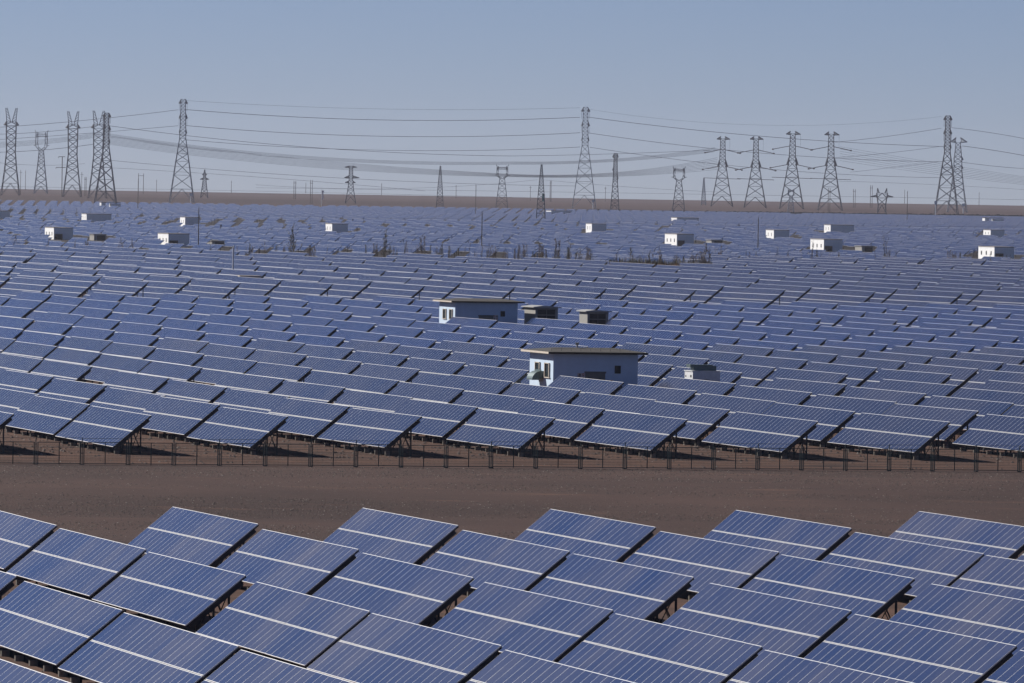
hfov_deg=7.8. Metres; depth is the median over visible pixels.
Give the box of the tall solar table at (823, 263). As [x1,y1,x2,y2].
[791,261,836,267]
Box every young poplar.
[286,223,297,251]
[381,231,392,256]
[419,236,426,253]
[538,244,543,257]
[554,238,560,258]
[627,247,634,262]
[699,243,711,263]
[881,235,888,256]
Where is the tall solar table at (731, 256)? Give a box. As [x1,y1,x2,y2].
[699,254,740,259]
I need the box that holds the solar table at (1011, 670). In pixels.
[982,650,1023,682]
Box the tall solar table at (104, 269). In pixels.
[95,264,140,278]
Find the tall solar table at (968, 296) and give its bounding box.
[916,286,982,304]
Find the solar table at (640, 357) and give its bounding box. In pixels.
[638,352,645,361]
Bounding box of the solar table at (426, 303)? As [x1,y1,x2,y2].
[411,300,438,308]
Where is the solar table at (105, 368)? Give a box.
[82,354,151,383]
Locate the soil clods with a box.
[0,425,1020,469]
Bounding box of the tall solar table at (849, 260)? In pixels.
[811,257,857,263]
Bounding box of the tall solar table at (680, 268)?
[654,265,704,272]
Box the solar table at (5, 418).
[0,412,13,452]
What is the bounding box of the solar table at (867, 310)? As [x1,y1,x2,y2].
[835,305,886,314]
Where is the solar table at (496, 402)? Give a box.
[453,391,534,425]
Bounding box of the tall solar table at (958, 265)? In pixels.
[923,263,970,268]
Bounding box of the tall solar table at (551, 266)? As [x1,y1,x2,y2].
[510,263,556,268]
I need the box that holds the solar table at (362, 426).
[317,408,421,455]
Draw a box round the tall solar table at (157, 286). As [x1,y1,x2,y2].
[135,275,192,297]
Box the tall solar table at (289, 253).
[269,251,307,255]
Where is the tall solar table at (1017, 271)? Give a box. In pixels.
[1010,270,1023,272]
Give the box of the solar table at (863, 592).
[742,555,914,619]
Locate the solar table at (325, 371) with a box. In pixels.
[298,356,361,384]
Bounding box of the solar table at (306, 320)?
[285,315,333,325]
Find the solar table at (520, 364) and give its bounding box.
[501,359,529,383]
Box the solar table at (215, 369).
[191,355,257,384]
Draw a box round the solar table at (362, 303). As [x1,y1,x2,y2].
[338,299,381,307]
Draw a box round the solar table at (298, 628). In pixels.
[196,582,370,671]
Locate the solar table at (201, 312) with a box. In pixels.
[186,304,232,320]
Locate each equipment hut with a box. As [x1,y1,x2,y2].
[433,298,524,323]
[521,343,647,394]
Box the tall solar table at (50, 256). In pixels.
[28,254,69,261]
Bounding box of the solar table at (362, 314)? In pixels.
[343,306,388,322]
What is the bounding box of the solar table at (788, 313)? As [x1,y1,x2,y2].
[742,308,793,325]
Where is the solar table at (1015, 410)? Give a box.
[1002,405,1023,417]
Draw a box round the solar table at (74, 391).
[37,378,106,403]
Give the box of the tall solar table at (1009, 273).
[990,272,1023,275]
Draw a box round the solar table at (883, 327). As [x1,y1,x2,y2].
[841,322,899,336]
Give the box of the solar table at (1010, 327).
[995,324,1023,330]
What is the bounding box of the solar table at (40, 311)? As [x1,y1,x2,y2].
[26,302,77,320]
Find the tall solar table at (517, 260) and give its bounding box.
[493,258,537,263]
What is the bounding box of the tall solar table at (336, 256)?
[317,254,356,259]
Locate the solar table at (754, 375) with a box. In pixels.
[707,361,775,392]
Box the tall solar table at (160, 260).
[141,257,180,263]
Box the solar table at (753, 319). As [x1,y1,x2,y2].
[717,311,769,325]
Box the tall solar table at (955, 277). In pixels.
[904,273,961,279]
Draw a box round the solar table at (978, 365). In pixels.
[928,357,1003,379]
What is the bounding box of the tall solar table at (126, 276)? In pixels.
[86,271,149,291]
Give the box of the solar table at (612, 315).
[569,309,618,321]
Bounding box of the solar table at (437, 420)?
[394,399,477,444]
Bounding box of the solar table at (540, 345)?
[527,342,587,348]
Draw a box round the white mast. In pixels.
[232,245,233,269]
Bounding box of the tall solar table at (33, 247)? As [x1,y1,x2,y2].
[11,244,43,250]
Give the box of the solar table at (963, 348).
[909,341,975,357]
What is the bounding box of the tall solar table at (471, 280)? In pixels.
[442,276,495,290]
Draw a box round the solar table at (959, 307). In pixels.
[925,303,976,313]
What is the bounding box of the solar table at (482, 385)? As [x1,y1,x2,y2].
[438,374,511,402]
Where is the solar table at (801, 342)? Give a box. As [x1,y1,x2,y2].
[764,335,826,350]
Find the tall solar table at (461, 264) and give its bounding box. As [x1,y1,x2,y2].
[437,262,482,267]
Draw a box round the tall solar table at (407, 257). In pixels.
[387,255,426,259]
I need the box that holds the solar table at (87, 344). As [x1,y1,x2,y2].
[55,336,112,352]
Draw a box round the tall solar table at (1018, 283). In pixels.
[1012,280,1023,286]
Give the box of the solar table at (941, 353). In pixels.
[889,346,957,360]
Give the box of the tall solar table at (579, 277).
[543,274,597,282]
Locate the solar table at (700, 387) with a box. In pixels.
[657,377,735,404]
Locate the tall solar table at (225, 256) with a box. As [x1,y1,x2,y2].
[215,254,253,259]
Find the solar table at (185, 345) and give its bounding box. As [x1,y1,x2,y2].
[154,337,208,352]
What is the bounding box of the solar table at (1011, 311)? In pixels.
[975,307,1023,318]
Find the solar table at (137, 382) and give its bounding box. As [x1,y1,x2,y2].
[93,371,168,401]
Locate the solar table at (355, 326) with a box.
[327,320,375,336]
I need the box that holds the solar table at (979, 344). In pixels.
[933,336,998,352]
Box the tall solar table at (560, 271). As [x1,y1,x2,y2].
[525,267,576,274]
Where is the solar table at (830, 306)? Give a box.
[788,301,837,309]
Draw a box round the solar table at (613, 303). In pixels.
[582,299,628,308]
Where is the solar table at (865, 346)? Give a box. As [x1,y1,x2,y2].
[823,340,887,354]
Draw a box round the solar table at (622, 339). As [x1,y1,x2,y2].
[593,332,651,348]
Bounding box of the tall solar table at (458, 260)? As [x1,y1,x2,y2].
[424,257,466,264]
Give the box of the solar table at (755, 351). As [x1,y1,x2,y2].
[708,344,773,356]
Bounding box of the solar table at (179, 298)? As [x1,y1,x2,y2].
[159,293,198,302]
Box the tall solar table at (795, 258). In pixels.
[760,255,802,262]
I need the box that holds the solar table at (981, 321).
[937,313,992,328]
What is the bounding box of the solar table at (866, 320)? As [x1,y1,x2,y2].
[835,316,897,326]
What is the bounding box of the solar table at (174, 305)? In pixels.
[155,300,195,309]
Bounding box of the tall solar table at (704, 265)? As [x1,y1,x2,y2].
[679,263,726,267]
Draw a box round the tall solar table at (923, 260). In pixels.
[881,257,925,263]
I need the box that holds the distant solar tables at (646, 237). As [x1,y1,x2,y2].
[0,200,1023,266]
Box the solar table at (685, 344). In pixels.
[648,338,708,350]
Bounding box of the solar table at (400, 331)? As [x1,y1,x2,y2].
[371,325,423,339]
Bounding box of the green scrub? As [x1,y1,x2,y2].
[606,257,712,264]
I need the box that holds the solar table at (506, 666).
[466,650,634,682]
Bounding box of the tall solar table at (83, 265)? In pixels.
[53,261,98,271]
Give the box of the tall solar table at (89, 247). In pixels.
[75,245,107,249]
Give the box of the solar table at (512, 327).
[491,322,544,338]
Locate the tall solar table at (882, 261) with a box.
[859,260,907,263]
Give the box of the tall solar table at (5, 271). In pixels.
[0,267,13,284]
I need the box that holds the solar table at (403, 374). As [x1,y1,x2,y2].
[351,363,419,384]
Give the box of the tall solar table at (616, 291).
[578,281,636,299]
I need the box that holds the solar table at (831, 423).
[762,402,854,446]
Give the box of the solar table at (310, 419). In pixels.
[268,398,349,443]
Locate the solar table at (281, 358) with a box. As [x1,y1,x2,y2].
[246,350,306,365]
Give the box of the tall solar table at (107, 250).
[101,247,136,253]
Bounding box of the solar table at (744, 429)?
[702,412,818,458]
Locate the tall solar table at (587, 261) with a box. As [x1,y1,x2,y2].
[562,259,608,265]
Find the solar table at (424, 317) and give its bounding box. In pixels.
[384,311,431,321]
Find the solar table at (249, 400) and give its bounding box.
[212,389,289,431]
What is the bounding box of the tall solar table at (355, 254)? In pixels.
[336,252,375,256]
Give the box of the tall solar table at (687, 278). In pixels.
[651,272,706,283]
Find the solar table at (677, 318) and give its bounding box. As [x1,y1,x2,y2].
[643,310,693,324]
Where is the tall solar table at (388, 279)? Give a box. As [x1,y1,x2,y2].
[356,275,410,296]
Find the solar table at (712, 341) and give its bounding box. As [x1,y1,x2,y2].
[679,333,739,350]
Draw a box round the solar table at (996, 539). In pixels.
[888,511,1023,559]
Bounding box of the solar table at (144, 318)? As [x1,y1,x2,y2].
[119,313,167,324]
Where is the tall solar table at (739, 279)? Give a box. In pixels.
[702,276,759,284]
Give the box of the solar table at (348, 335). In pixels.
[332,329,385,346]
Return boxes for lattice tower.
[0,108,19,195]
[33,130,48,193]
[62,111,81,196]
[88,111,106,197]
[94,113,116,202]
[169,99,194,202]
[200,170,208,197]
[344,166,358,203]
[436,166,443,207]
[495,165,509,207]
[536,165,545,218]
[572,107,595,208]
[610,153,618,209]
[672,166,686,210]
[701,178,705,204]
[702,136,742,206]
[735,136,776,207]
[769,131,814,208]
[787,189,794,211]
[808,131,853,210]
[871,188,892,212]
[934,115,958,213]
[947,137,966,211]
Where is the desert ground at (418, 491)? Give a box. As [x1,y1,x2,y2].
[0,189,1023,682]
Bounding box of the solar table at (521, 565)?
[421,530,569,596]
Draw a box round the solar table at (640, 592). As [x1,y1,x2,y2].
[529,554,693,622]
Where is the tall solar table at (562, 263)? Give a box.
[537,261,582,266]
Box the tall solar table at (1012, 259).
[999,258,1023,260]
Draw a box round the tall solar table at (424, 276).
[382,271,433,279]
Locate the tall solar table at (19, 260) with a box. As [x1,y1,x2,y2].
[0,256,27,268]
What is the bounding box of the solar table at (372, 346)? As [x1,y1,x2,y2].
[342,339,399,359]
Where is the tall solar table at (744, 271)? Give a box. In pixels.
[700,268,752,273]
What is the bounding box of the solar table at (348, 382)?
[328,373,399,402]
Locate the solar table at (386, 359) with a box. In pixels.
[346,351,408,366]
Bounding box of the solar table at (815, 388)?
[765,378,846,405]
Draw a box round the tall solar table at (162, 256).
[144,253,181,259]
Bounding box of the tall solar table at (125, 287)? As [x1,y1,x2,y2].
[82,278,148,301]
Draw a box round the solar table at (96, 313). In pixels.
[70,307,112,318]
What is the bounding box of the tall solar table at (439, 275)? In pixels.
[416,269,466,280]
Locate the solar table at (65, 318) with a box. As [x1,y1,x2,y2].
[38,312,83,324]
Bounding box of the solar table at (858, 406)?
[805,394,896,431]
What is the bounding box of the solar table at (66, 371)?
[30,360,92,381]
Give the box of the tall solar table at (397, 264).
[363,261,406,266]
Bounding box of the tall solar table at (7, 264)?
[0,261,16,267]
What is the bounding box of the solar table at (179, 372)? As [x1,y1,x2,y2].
[138,361,202,382]
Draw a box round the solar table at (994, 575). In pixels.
[950,555,1023,599]
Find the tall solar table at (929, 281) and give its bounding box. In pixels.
[882,275,942,287]
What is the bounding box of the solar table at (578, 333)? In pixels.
[540,327,595,340]
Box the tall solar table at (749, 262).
[724,260,768,265]
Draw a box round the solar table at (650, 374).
[637,362,672,385]
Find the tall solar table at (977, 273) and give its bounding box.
[940,269,994,276]
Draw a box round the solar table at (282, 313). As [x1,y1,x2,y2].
[267,305,310,321]
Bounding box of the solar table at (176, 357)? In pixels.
[145,348,204,365]
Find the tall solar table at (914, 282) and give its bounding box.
[859,278,920,284]
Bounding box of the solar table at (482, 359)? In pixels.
[444,352,508,374]
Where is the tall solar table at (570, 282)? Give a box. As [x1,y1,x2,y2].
[525,277,581,298]
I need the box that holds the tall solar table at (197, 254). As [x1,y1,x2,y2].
[179,252,216,256]
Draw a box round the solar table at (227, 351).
[198,343,255,359]
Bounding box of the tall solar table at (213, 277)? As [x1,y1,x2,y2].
[177,273,237,293]
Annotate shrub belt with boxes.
[576,209,1022,215]
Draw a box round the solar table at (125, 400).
[87,387,165,412]
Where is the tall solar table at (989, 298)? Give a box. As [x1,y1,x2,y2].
[968,290,1023,307]
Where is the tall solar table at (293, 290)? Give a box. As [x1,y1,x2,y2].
[266,281,332,302]
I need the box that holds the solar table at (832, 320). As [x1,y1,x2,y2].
[790,312,843,326]
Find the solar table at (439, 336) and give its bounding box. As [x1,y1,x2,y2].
[419,330,475,348]
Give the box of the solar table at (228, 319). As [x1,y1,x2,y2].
[204,314,250,325]
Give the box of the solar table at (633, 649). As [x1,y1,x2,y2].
[558,614,762,682]
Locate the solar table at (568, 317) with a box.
[558,314,578,323]
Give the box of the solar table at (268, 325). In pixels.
[243,319,292,335]
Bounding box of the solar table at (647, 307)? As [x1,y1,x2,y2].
[625,303,672,311]
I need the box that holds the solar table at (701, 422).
[640,401,729,446]
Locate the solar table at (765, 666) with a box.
[727,650,911,682]
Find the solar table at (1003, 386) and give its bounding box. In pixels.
[979,380,1023,392]
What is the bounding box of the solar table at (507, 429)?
[447,409,555,456]
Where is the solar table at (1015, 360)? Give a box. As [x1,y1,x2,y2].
[954,352,1023,370]
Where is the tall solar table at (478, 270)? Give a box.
[448,266,497,273]
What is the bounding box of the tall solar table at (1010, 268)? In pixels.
[969,265,1022,271]
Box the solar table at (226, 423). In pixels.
[187,407,287,454]
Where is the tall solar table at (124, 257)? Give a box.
[95,255,145,269]
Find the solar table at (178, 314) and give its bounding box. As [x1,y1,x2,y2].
[149,308,193,319]
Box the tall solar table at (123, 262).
[104,259,145,265]
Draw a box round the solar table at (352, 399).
[334,390,412,423]
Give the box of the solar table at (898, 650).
[804,614,1016,682]
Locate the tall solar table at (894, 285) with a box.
[855,282,918,290]
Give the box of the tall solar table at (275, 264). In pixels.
[256,261,298,270]
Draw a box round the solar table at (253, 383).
[214,372,284,397]
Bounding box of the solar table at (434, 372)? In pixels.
[400,357,465,385]
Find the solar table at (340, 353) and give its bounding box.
[295,344,353,359]
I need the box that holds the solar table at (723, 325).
[685,320,739,334]
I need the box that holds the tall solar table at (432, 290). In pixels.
[405,279,460,300]
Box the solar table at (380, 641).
[307,613,501,682]
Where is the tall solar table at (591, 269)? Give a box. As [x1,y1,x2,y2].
[554,265,602,271]
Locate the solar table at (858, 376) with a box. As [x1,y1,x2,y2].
[801,362,876,394]
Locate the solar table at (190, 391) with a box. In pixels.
[155,380,226,402]
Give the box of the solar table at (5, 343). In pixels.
[0,338,15,352]
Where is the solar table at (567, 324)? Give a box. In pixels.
[526,318,578,333]
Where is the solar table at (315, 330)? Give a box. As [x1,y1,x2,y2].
[285,324,337,336]
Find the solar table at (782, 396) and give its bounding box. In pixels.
[728,385,811,404]
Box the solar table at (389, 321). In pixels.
[365,316,415,331]
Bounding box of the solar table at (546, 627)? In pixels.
[431,582,612,662]
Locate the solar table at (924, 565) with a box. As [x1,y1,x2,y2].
[821,532,984,601]
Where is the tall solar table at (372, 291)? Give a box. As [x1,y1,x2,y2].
[354,282,424,301]
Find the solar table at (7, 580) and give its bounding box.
[0,571,16,600]
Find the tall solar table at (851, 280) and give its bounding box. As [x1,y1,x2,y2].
[806,274,864,285]
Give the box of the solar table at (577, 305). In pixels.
[554,302,600,310]
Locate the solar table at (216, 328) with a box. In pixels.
[199,323,249,337]
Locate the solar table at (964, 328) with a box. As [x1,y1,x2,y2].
[918,323,978,336]
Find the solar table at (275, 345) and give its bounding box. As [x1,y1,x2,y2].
[248,338,304,352]
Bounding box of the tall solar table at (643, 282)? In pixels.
[609,278,666,299]
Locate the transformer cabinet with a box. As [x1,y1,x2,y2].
[684,364,720,381]
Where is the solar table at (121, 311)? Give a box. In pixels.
[107,303,155,320]
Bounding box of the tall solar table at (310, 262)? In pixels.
[290,260,332,265]
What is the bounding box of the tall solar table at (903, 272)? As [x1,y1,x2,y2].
[869,268,922,275]
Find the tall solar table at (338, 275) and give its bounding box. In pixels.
[301,270,350,278]
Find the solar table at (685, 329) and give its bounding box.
[654,324,710,339]
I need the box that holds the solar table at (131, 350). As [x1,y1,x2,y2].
[100,342,155,359]
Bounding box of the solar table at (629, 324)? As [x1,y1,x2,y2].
[605,319,659,333]
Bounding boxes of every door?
[97,235,104,240]
[478,315,493,319]
[538,309,545,318]
[547,309,554,318]
[585,371,605,379]
[589,314,597,323]
[598,314,605,324]
[865,247,872,251]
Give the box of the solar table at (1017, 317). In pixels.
[1009,314,1023,319]
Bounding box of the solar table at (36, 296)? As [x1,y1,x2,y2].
[13,291,52,303]
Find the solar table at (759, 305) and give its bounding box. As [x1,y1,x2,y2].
[720,300,768,311]
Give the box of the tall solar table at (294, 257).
[284,255,324,260]
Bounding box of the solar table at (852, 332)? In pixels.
[816,326,874,341]
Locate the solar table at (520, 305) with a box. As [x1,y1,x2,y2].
[518,303,527,309]
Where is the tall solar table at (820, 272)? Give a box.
[774,269,826,274]
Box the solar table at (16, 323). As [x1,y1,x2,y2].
[0,316,33,329]
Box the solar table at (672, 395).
[616,384,696,404]
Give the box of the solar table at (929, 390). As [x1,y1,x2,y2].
[873,379,957,405]
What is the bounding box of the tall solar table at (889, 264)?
[857,262,903,267]
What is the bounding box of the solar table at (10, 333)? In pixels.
[0,327,23,339]
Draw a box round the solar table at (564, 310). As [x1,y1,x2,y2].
[558,308,571,313]
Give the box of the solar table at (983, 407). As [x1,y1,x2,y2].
[921,395,1013,434]
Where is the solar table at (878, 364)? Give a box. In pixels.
[832,356,905,378]
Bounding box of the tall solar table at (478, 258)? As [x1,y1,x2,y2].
[455,256,495,262]
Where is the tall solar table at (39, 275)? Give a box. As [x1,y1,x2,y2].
[16,270,61,279]
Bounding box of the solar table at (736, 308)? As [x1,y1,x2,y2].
[696,303,744,312]
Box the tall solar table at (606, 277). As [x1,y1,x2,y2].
[573,271,626,282]
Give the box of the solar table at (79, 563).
[6,528,145,602]
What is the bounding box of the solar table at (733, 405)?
[689,393,775,431]
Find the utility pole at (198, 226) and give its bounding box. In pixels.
[198,208,198,244]
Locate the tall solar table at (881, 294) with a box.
[832,285,897,302]
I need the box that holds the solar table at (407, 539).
[323,508,458,565]
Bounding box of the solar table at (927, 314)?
[886,310,938,326]
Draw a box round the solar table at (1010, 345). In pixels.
[996,342,1023,348]
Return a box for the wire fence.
[0,437,1023,471]
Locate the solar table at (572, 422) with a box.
[518,400,604,445]
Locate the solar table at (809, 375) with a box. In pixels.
[757,368,847,395]
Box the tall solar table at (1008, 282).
[959,276,1020,289]
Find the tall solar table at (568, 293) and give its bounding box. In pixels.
[535,284,606,305]
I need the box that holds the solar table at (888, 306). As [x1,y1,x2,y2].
[858,302,907,312]
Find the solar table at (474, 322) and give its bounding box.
[446,317,496,332]
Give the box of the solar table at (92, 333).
[59,326,114,345]
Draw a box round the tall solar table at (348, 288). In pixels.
[318,278,371,304]
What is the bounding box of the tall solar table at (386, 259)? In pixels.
[355,256,396,261]
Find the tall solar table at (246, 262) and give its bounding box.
[216,259,256,264]
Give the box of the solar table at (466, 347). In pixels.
[434,340,493,354]
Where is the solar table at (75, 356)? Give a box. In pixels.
[41,347,101,365]
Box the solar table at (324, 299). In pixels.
[300,295,342,304]
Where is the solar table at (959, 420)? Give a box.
[882,404,978,447]
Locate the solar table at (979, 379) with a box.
[961,370,1023,388]
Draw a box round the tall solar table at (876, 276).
[829,272,885,278]
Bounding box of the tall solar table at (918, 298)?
[883,289,963,309]
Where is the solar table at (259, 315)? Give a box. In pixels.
[228,309,273,319]
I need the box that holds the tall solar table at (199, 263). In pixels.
[176,260,222,269]
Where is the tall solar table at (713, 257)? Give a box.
[684,255,728,261]
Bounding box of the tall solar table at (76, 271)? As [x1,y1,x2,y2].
[55,267,98,275]
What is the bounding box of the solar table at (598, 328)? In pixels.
[573,323,627,338]
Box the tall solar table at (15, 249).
[0,247,32,252]
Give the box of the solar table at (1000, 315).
[957,310,1010,327]
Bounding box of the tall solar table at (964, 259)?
[940,258,986,262]
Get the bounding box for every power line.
[0,126,171,139]
[0,186,487,196]
[7,110,173,126]
[13,127,86,133]
[13,144,92,151]
[107,125,489,155]
[110,135,481,163]
[110,136,421,163]
[110,137,511,174]
[110,138,503,174]
[111,136,499,173]
[111,144,502,176]
[112,137,506,164]
[112,143,511,176]
[112,160,549,185]
[113,142,495,175]
[114,134,423,161]
[114,141,506,175]
[115,135,511,162]
[115,140,493,174]
[122,168,420,190]
[186,109,578,120]
[186,125,568,136]
[192,140,572,150]
[199,101,555,109]
[265,180,530,188]
[305,188,1018,199]
[512,149,709,162]
[512,159,716,175]
[512,168,711,176]
[512,220,775,225]
[514,164,706,175]
[516,158,713,174]
[523,166,714,176]
[524,161,714,175]
[535,150,706,155]
[542,164,716,176]
[544,169,716,177]
[546,151,709,163]
[549,180,708,191]
[559,148,709,161]
[565,150,709,162]
[571,152,709,163]
[590,109,932,124]
[590,117,943,146]
[590,147,937,177]
[591,133,938,161]
[836,146,939,157]
[841,128,940,141]
[841,151,1017,178]
[843,149,1020,177]
[843,156,1020,181]
[845,154,1022,180]
[846,161,1023,184]
[847,159,1017,182]
[849,181,1023,189]
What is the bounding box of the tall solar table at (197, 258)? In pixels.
[179,256,219,263]
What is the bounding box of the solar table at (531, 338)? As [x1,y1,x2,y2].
[506,331,564,348]
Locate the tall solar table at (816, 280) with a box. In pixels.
[781,277,840,286]
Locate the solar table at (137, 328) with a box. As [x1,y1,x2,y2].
[108,322,162,339]
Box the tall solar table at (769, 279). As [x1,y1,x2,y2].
[729,273,785,284]
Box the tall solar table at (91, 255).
[72,252,109,258]
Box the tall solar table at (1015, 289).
[999,287,1023,291]
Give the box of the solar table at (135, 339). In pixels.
[108,332,159,346]
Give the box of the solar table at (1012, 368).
[999,364,1023,372]
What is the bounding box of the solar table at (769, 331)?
[735,325,792,340]
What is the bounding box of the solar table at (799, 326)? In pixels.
[763,321,819,335]
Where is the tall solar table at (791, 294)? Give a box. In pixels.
[748,284,811,305]
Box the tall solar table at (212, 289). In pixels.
[179,279,240,298]
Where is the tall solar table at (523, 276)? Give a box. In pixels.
[495,270,546,281]
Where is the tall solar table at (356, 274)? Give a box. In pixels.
[337,268,385,279]
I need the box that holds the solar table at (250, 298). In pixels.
[230,294,269,302]
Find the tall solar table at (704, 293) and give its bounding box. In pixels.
[663,282,723,304]
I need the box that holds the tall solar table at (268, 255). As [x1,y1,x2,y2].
[248,253,286,258]
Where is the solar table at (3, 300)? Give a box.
[0,296,9,305]
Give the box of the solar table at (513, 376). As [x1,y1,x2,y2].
[457,364,528,385]
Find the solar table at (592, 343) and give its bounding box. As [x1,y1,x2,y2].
[559,337,618,347]
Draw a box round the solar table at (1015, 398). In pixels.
[950,388,1023,404]
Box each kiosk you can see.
[90,234,106,240]
[207,240,223,246]
[521,305,561,323]
[576,309,611,324]
[706,240,722,242]
[854,245,872,251]
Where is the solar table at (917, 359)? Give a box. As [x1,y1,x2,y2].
[861,351,932,369]
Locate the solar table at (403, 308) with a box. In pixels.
[379,303,422,316]
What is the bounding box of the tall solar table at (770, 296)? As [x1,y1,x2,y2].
[707,287,785,308]
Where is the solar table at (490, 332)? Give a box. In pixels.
[456,326,510,340]
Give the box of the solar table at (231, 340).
[200,333,252,347]
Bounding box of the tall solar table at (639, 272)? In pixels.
[602,268,654,275]
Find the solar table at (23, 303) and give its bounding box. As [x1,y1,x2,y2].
[3,298,42,316]
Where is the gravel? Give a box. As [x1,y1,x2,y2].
[0,465,1023,560]
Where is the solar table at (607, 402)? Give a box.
[571,392,656,425]
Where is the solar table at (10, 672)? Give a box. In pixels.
[0,659,69,682]
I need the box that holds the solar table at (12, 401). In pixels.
[0,388,39,429]
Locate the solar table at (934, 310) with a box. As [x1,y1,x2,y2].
[904,306,957,317]
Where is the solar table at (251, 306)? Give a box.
[229,301,271,313]
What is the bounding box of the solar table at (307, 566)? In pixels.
[217,529,358,595]
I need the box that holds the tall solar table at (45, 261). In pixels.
[28,258,68,264]
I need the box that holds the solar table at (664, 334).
[624,328,681,341]
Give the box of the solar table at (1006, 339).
[955,332,1018,343]
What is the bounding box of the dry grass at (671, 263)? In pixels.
[609,262,712,266]
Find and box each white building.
[0,211,9,218]
[45,227,72,239]
[81,213,110,221]
[158,233,188,246]
[180,217,199,225]
[325,223,347,232]
[546,210,571,213]
[586,223,605,232]
[665,233,693,245]
[671,217,698,224]
[766,230,789,238]
[810,239,842,251]
[824,224,853,232]
[978,246,1014,258]
[983,230,1003,236]
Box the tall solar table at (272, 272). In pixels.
[257,266,303,278]
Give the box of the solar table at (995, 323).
[985,318,1023,328]
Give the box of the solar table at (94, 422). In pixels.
[55,406,151,453]
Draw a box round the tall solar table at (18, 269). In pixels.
[6,263,57,282]
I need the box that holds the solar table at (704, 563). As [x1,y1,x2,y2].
[623,531,779,600]
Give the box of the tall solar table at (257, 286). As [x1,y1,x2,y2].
[225,277,282,298]
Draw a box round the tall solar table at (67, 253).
[39,250,74,255]
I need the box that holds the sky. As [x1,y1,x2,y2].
[0,0,1023,205]
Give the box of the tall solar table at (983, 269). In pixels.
[955,267,1008,271]
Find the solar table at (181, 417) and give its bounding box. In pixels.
[136,397,219,441]
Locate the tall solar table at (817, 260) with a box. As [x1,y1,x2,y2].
[795,259,841,262]
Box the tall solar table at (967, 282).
[933,279,1000,286]
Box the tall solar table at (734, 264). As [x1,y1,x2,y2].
[709,261,746,267]
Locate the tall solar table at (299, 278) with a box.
[267,274,324,295]
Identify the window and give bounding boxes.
[442,309,446,318]
[449,309,452,318]
[534,362,539,370]
[543,363,549,377]
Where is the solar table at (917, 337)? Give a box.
[872,331,935,346]
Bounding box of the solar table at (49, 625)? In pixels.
[0,581,122,676]
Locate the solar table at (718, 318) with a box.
[684,314,743,324]
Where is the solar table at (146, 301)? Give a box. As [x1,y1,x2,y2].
[120,296,160,305]
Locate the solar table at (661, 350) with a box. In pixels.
[619,343,681,358]
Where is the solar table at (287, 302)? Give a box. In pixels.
[266,298,308,307]
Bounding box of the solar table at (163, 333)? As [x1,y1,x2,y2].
[153,327,205,346]
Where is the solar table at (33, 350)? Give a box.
[3,341,56,358]
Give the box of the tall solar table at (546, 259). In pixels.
[523,257,564,263]
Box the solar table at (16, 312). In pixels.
[0,306,31,317]
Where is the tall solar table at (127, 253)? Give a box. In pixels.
[108,251,145,256]
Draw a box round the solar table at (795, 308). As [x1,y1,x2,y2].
[766,304,815,313]
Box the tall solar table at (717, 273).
[678,270,731,276]
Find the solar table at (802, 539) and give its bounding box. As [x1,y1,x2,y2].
[703,510,851,560]
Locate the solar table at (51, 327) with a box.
[17,321,72,338]
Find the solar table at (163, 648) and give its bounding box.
[58,612,239,682]
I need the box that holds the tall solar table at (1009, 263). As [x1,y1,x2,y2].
[985,261,1023,265]
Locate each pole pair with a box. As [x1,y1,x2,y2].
[138,173,143,193]
[310,180,312,204]
[870,185,872,207]
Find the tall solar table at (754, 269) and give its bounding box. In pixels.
[726,266,777,273]
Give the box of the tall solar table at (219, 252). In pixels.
[202,250,239,254]
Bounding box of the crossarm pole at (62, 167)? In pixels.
[56,156,65,196]
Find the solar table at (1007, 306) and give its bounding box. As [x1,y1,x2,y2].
[993,304,1023,309]
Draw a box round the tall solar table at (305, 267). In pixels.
[293,264,338,274]
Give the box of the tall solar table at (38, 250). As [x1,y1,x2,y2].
[29,246,68,260]
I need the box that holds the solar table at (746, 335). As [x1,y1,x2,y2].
[707,329,766,340]
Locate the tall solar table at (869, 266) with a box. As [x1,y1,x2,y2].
[835,263,885,269]
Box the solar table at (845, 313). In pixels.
[814,309,865,326]
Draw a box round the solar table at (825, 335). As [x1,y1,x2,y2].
[790,330,849,345]
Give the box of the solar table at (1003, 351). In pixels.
[977,347,1023,356]
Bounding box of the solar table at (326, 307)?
[304,302,347,313]
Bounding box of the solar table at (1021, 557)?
[1016,553,1023,560]
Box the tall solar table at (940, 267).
[901,264,953,270]
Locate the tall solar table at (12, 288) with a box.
[0,277,54,299]
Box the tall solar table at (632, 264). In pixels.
[607,262,654,267]
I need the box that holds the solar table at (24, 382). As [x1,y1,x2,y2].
[0,370,53,393]
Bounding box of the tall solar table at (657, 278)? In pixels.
[623,275,679,283]
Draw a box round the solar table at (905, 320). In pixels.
[863,313,917,327]
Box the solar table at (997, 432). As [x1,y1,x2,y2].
[952,414,1023,457]
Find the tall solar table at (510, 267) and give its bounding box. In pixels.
[480,264,527,270]
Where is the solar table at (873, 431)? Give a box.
[828,413,949,459]
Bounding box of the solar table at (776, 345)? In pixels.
[736,339,797,356]
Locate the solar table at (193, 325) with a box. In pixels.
[154,318,206,335]
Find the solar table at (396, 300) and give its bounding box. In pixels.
[372,296,414,307]
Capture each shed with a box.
[100,202,120,208]
[982,217,1003,220]
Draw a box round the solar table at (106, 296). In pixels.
[84,292,125,301]
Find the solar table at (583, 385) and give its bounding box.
[547,376,623,404]
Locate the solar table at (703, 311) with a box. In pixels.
[671,307,720,324]
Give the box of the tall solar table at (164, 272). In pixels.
[137,268,182,276]
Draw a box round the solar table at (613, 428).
[575,411,687,457]
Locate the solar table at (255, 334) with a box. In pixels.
[244,328,295,347]
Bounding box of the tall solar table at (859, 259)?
[821,256,863,263]

